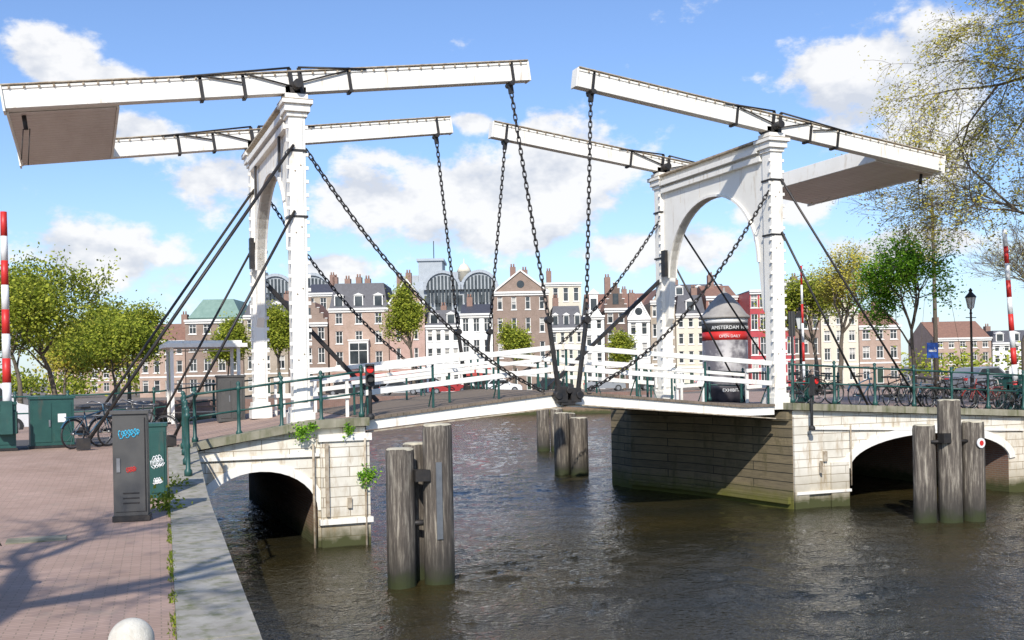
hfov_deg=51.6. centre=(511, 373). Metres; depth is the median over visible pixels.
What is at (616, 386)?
parked car
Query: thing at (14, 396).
iron railing
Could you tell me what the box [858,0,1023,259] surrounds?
budding tree
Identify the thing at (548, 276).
roof
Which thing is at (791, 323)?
traffic light
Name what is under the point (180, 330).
roof
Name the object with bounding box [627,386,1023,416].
pavement
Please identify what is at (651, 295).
roof
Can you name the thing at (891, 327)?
trim
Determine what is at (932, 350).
blue sign
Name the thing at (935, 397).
bicycle
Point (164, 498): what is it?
wall plant
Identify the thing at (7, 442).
barrier cabinet
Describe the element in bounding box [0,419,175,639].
brick pavement
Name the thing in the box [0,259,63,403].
leafy tree
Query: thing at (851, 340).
trim
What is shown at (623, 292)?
roof
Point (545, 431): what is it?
mooring piles
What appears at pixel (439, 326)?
trim
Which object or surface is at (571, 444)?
mooring piles
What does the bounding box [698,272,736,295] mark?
roof
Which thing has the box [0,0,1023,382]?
sky
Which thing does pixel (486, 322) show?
windows
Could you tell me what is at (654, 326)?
windows
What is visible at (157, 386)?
windows
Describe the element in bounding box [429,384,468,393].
parked car
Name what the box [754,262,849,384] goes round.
yellow green tree
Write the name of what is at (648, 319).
trim
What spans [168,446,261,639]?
quay coping
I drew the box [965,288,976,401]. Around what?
street lamp
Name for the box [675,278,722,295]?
roof
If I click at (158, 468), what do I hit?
green utility box
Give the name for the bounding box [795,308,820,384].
walls
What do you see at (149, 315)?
leafy tree
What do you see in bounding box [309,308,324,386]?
windows
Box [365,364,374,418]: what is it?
traffic light
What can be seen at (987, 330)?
roof
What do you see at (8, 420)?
barrier pole
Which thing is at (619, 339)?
leafy tree
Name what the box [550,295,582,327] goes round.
roof
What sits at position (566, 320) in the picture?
windows
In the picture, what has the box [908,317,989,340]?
roof
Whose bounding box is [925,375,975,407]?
bicycle
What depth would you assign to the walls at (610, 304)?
125.00 m
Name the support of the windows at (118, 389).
attached to the walls at (101, 389)
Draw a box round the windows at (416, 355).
[397,330,422,391]
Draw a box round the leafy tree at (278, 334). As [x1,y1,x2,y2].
[250,299,289,391]
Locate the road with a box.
[16,437,111,448]
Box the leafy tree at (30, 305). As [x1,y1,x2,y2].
[0,242,149,394]
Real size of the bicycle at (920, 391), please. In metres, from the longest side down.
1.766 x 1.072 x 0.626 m
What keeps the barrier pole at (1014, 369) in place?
on the pavement at (755, 397)
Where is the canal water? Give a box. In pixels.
[162,413,1023,639]
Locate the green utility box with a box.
[149,422,167,498]
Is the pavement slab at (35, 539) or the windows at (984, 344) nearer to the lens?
the pavement slab at (35, 539)
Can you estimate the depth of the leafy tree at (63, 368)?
85.39 m
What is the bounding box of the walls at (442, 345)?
[426,329,460,391]
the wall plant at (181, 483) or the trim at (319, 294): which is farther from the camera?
the trim at (319, 294)
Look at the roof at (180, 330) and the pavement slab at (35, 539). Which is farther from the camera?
the roof at (180, 330)
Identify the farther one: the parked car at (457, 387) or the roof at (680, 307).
the roof at (680, 307)
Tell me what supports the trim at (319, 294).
attached to the walls at (317, 299)
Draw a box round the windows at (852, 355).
[824,305,854,382]
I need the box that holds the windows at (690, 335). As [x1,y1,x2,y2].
[679,302,702,382]
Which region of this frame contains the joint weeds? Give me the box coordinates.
[166,484,180,639]
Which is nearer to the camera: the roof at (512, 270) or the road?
the road
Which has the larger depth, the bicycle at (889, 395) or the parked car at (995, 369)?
the parked car at (995, 369)
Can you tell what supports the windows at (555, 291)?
attached to the walls at (560, 296)
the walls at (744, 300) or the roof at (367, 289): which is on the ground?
the walls at (744, 300)
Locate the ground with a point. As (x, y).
(84, 400)
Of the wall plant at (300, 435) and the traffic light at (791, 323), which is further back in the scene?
the traffic light at (791, 323)
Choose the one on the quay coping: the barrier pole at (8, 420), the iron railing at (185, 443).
the iron railing at (185, 443)
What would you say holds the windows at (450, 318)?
attached to the walls at (442, 345)
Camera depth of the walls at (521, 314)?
125.00 m
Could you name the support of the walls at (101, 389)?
on the ground
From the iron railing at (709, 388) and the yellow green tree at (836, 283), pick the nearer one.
the iron railing at (709, 388)
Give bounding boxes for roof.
[152,311,188,340]
[188,299,246,319]
[244,291,288,314]
[308,272,338,292]
[312,301,328,323]
[329,274,391,307]
[397,270,421,296]
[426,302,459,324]
[460,294,492,313]
[510,264,527,276]
[546,268,550,282]
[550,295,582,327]
[584,286,652,308]
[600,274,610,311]
[627,290,634,317]
[643,289,655,304]
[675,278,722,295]
[675,285,704,313]
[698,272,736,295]
[858,302,898,325]
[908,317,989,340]
[983,324,1023,343]
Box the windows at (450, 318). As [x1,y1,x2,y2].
[428,315,457,381]
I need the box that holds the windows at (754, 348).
[751,294,790,379]
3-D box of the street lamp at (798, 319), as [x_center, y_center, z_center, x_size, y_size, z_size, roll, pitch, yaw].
[11.083,-0.663,40.613,0.560,3.800,0.433,-1,0,-22]
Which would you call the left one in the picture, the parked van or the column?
the parked van
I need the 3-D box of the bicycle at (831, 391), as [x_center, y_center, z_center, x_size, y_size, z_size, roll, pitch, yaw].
[9.276,0.420,32.037,1.766,1.072,0.626,-1,4,-14]
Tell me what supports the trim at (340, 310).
attached to the walls at (348, 328)
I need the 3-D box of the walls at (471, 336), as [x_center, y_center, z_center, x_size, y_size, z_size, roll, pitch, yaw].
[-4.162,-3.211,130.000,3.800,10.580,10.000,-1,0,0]
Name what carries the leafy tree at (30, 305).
on the ground
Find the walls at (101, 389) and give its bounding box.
[89,371,139,393]
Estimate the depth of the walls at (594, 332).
125.00 m
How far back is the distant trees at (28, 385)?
130.04 m
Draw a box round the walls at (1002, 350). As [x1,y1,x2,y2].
[991,344,1021,373]
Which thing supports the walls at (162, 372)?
on the ground
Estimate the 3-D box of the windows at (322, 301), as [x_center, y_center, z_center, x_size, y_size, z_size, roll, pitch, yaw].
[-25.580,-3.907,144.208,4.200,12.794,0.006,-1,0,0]
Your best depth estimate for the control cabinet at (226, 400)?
32.26 m
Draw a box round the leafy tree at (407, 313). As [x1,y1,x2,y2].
[378,275,430,383]
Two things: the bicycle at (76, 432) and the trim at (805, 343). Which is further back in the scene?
the trim at (805, 343)
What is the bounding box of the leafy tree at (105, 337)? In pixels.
[30,310,177,407]
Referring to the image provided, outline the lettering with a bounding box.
[712,325,747,328]
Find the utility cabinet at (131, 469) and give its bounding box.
[109,409,151,521]
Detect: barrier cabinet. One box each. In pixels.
[0,402,17,450]
[27,396,75,448]
[993,375,1021,409]
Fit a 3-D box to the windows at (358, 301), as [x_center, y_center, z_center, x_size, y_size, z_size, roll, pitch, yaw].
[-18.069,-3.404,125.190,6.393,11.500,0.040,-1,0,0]
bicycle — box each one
[60,401,111,448]
[88,399,149,445]
[125,399,178,435]
[126,402,154,421]
[786,368,825,403]
[794,369,843,403]
[847,372,879,404]
[876,372,912,405]
[881,374,923,406]
[895,375,935,405]
[921,374,955,406]
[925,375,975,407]
[932,376,977,407]
[961,377,1004,408]
[974,377,1009,408]
[975,377,1003,408]
[999,380,1021,409]
[1011,379,1021,409]
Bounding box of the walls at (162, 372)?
[139,349,186,397]
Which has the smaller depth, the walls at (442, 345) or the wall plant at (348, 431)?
the wall plant at (348, 431)
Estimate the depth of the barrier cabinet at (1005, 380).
35.70 m
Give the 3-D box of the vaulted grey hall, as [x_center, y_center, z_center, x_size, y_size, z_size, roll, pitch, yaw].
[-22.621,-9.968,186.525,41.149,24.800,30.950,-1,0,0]
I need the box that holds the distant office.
[48,366,88,393]
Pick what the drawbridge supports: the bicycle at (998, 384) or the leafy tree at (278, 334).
the bicycle at (998, 384)
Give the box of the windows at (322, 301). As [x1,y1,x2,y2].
[312,298,325,308]
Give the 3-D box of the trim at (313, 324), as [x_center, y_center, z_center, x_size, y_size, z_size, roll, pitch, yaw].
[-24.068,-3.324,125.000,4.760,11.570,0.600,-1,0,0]
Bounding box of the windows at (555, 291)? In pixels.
[553,288,577,300]
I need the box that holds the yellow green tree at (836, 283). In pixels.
[804,236,912,388]
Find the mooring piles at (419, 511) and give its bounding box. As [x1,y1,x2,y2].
[385,423,454,589]
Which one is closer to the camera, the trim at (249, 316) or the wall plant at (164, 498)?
the wall plant at (164, 498)
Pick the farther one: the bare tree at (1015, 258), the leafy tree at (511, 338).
the leafy tree at (511, 338)
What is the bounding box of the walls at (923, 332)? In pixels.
[908,322,991,378]
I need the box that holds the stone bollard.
[108,618,154,639]
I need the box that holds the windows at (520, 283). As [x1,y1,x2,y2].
[498,280,544,389]
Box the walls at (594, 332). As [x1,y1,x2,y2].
[582,294,604,388]
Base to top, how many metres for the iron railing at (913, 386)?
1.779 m
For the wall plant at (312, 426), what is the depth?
25.19 m
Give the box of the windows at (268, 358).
[248,304,283,392]
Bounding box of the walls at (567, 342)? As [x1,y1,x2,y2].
[550,332,583,389]
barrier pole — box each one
[0,211,17,434]
[795,266,813,401]
[1002,229,1021,399]
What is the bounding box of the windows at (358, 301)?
[334,296,385,388]
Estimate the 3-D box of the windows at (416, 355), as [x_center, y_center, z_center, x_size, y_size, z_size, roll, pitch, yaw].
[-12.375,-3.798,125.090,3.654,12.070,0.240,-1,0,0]
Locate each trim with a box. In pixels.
[90,367,139,391]
[139,340,184,396]
[184,319,243,391]
[243,301,288,392]
[289,296,327,369]
[308,292,332,309]
[328,293,388,393]
[388,279,425,392]
[425,311,459,391]
[459,313,491,384]
[494,270,549,389]
[539,282,581,301]
[551,312,583,384]
[583,289,604,388]
[604,282,627,375]
[627,298,650,370]
[650,300,675,364]
[675,285,720,296]
[675,298,702,382]
[705,296,738,301]
[749,290,795,380]
[785,280,820,379]
[821,306,858,383]
[858,325,901,382]
[938,337,992,375]
[992,331,1020,373]
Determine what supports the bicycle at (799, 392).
on the drawbridge
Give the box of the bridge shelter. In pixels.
[159,340,246,423]
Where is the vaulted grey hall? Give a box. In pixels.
[266,241,498,313]
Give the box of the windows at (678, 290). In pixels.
[676,288,681,293]
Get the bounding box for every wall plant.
[150,477,192,511]
[169,472,189,486]
[289,421,314,444]
[305,421,319,433]
[342,422,355,440]
[357,462,381,488]
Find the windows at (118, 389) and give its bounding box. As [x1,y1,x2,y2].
[93,371,139,392]
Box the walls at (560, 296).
[545,286,581,315]
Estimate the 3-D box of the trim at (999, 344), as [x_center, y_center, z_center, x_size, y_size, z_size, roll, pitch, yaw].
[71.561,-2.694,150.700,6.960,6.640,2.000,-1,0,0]
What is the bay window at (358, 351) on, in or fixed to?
attached to the walls at (348, 328)
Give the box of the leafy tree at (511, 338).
[490,318,534,383]
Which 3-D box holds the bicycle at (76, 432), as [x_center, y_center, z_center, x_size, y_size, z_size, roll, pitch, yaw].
[-9.811,1.195,24.684,0.626,1.072,1.766,4,2,25]
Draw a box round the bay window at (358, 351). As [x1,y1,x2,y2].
[348,339,369,364]
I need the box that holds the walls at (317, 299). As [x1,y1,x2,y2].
[312,296,331,310]
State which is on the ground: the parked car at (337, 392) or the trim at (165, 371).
the parked car at (337, 392)
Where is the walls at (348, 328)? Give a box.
[329,309,389,393]
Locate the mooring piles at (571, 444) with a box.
[554,412,588,475]
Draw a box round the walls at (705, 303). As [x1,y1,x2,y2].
[697,287,736,309]
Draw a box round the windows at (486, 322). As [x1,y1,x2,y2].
[463,318,489,386]
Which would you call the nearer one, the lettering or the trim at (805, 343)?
the lettering
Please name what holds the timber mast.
on the pavement at (755, 397)
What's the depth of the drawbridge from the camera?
30.89 m
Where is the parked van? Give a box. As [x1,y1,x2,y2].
[0,383,28,429]
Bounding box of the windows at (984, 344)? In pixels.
[938,341,987,375]
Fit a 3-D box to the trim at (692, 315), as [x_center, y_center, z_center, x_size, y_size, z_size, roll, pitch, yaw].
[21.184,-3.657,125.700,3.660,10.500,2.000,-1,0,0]
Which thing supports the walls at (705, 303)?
on the ground
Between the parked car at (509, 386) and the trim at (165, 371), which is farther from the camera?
the trim at (165, 371)
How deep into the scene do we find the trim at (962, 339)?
149.85 m
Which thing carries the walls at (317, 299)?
on the ground
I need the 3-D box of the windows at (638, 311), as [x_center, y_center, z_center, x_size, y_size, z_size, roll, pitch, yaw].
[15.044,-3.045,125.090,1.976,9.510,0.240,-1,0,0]
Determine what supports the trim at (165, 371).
attached to the walls at (162, 372)
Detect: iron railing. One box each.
[0,372,280,421]
[180,365,364,475]
[638,365,840,403]
[790,359,1023,409]
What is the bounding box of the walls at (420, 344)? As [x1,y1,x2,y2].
[389,283,428,392]
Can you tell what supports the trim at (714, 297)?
attached to the walls at (705, 303)
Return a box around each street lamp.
[794,307,806,402]
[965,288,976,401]
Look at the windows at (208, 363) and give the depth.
125.21 m
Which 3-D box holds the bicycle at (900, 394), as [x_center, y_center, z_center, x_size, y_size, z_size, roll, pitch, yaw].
[12.317,0.539,33.345,1.766,1.072,0.626,-1,-4,-25]
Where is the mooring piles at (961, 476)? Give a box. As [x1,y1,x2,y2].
[912,399,985,522]
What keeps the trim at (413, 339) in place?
attached to the walls at (420, 344)
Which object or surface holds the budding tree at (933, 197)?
on the pavement at (755, 397)
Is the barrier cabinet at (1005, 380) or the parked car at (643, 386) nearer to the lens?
the barrier cabinet at (1005, 380)
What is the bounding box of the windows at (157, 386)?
[143,349,181,392]
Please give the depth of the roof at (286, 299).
125.85 m
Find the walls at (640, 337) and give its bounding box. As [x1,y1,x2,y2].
[627,303,650,387]
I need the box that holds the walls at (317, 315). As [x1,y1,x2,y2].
[289,297,329,393]
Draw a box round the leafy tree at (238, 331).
[203,311,251,374]
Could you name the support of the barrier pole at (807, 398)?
on the drawbridge
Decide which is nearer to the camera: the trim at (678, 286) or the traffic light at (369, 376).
the traffic light at (369, 376)
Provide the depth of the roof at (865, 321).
126.54 m
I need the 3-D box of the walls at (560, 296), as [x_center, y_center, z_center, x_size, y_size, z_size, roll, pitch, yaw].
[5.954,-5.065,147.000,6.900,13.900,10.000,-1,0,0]
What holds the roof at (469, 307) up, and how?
on the walls at (471, 336)
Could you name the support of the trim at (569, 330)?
attached to the walls at (567, 342)
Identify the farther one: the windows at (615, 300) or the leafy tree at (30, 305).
the windows at (615, 300)
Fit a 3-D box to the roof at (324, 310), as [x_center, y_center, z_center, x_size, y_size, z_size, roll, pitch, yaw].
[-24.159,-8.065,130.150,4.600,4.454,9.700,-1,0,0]
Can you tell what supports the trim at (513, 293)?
attached to the walls at (521, 314)
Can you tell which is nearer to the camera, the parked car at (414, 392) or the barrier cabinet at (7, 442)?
the barrier cabinet at (7, 442)
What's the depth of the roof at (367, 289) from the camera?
125.73 m
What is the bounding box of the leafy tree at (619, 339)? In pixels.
[603,327,640,389]
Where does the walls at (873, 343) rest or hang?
on the ground
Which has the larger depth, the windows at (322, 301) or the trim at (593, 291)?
the windows at (322, 301)
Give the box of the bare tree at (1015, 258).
[956,218,1023,370]
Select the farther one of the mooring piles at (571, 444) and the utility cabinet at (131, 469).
the mooring piles at (571, 444)
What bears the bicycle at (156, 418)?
on the brick pavement at (97, 574)
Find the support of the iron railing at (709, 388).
on the drawbridge
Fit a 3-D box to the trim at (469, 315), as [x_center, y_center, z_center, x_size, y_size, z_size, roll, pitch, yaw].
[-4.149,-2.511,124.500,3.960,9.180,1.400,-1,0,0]
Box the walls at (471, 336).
[460,311,493,385]
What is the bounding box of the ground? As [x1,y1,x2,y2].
[12,366,943,639]
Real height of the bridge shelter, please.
2.560 m
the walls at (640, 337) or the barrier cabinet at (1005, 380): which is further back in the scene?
the walls at (640, 337)
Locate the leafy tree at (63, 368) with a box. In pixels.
[27,301,137,394]
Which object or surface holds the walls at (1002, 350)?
on the ground
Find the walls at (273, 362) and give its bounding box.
[243,319,289,395]
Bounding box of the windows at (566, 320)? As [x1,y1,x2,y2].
[553,316,580,383]
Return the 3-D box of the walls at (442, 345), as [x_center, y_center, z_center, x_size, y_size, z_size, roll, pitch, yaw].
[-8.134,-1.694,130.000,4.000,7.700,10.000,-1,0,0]
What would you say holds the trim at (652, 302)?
attached to the walls at (648, 307)
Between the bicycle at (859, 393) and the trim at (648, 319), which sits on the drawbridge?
the bicycle at (859, 393)
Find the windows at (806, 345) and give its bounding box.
[787,283,816,378]
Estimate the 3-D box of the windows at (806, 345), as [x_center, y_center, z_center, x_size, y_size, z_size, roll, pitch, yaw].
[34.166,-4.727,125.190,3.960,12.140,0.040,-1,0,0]
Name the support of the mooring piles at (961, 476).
in the canal water
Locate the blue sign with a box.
[927,340,937,401]
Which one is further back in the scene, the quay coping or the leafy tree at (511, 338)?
the leafy tree at (511, 338)
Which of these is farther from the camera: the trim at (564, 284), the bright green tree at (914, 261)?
the trim at (564, 284)
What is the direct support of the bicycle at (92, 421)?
on the brick pavement at (97, 574)
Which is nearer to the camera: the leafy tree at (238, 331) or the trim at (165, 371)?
the leafy tree at (238, 331)
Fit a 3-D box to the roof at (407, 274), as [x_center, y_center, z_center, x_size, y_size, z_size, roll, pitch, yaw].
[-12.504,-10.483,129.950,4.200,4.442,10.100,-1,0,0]
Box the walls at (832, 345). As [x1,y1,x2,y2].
[820,298,858,383]
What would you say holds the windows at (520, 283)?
attached to the walls at (521, 314)
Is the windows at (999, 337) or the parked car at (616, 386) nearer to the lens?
the parked car at (616, 386)
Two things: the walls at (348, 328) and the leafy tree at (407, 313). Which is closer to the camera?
the leafy tree at (407, 313)
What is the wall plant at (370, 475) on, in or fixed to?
attached to the drawbridge
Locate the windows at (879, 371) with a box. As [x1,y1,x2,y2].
[863,330,896,382]
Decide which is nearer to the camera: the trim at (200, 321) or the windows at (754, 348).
the windows at (754, 348)
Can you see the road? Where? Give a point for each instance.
(22, 444)
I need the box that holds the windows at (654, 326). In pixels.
[653,306,656,371]
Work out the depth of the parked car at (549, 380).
108.17 m
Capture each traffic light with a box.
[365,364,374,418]
[788,311,794,397]
[808,376,821,429]
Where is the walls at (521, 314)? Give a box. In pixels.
[493,271,549,389]
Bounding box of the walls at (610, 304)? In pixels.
[601,283,627,388]
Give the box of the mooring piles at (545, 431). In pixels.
[537,408,562,450]
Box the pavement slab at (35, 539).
[5,534,66,544]
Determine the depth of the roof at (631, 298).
129.00 m
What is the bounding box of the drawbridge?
[0,59,1023,547]
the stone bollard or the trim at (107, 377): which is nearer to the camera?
the stone bollard
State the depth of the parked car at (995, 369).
58.24 m
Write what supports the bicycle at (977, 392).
on the drawbridge
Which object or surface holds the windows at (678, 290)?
attached to the walls
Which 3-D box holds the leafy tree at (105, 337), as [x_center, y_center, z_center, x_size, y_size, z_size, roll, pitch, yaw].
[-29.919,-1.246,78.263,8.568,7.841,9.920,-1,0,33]
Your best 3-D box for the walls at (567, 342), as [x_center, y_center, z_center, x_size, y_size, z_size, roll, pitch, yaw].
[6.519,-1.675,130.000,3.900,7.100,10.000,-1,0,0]
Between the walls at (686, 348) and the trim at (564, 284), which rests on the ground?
the walls at (686, 348)
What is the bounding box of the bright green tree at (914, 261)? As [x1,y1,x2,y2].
[841,220,974,402]
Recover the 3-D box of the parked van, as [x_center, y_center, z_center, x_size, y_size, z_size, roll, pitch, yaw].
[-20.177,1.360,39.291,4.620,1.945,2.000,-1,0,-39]
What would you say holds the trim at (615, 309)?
attached to the walls at (610, 304)
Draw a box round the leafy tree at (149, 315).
[80,287,173,403]
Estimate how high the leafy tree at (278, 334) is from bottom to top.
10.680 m
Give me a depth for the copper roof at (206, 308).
126.14 m
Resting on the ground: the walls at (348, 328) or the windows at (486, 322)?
the walls at (348, 328)
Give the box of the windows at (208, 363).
[190,324,235,391]
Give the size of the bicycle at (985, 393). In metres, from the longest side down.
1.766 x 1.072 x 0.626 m
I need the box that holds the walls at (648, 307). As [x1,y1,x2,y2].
[644,296,675,387]
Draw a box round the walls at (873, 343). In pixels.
[858,328,901,383]
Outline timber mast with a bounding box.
[917,201,963,392]
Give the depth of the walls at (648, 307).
125.00 m
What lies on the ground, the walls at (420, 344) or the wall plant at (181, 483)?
the walls at (420, 344)
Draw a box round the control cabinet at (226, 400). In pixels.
[215,375,245,421]
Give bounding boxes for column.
[699,288,749,402]
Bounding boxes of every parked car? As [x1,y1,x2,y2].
[325,382,363,395]
[379,381,419,394]
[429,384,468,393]
[485,379,521,389]
[532,378,573,389]
[583,377,625,391]
[641,377,657,390]
[943,366,1005,392]
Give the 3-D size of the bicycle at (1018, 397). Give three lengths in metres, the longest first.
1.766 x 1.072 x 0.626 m
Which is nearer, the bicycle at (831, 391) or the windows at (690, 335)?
the bicycle at (831, 391)
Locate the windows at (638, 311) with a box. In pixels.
[631,308,646,379]
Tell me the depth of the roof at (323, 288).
147.70 m
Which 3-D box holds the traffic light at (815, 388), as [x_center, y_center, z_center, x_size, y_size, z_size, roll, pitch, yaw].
[8.719,0.858,30.472,0.220,1.550,0.412,-1,0,-39]
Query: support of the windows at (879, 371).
attached to the walls at (873, 343)
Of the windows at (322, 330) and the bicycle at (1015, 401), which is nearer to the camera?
the bicycle at (1015, 401)
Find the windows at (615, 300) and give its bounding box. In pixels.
[608,293,623,378]
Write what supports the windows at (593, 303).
attached to the walls at (594, 332)
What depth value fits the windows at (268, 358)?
125.21 m
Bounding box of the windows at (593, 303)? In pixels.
[587,299,601,381]
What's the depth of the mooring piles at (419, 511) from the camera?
20.61 m
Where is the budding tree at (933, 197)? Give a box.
[811,65,1023,267]
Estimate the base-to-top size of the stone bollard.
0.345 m
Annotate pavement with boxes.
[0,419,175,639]
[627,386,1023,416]
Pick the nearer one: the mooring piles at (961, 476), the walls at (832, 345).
the mooring piles at (961, 476)
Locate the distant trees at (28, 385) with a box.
[0,341,1020,395]
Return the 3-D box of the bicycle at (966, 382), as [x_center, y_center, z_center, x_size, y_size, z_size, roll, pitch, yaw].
[14.449,0.627,34.496,1.766,1.072,0.626,-1,-4,-16]
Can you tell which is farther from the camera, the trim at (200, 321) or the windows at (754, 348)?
the trim at (200, 321)
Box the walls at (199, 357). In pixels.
[185,322,243,396]
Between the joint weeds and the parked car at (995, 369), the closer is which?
the joint weeds
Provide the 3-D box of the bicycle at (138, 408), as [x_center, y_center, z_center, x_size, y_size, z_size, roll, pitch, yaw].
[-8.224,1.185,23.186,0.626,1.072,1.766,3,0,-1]
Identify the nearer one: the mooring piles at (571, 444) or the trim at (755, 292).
the mooring piles at (571, 444)
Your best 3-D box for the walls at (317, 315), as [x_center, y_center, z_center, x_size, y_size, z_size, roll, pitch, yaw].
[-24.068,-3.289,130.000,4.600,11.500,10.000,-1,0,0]
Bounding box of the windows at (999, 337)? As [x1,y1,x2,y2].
[995,334,1018,373]
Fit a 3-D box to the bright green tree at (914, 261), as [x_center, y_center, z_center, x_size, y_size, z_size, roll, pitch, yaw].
[17.561,-2.658,45.780,6.246,8.041,5.534,-1,0,-44]
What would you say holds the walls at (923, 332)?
on the ground
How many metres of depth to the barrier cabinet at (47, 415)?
24.83 m
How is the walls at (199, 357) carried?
on the ground
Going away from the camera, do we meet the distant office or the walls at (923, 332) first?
the walls at (923, 332)
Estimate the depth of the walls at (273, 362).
125.00 m
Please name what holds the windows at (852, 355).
attached to the walls at (832, 345)
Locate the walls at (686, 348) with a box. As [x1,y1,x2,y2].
[675,316,702,382]
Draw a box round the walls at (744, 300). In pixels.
[737,292,795,385]

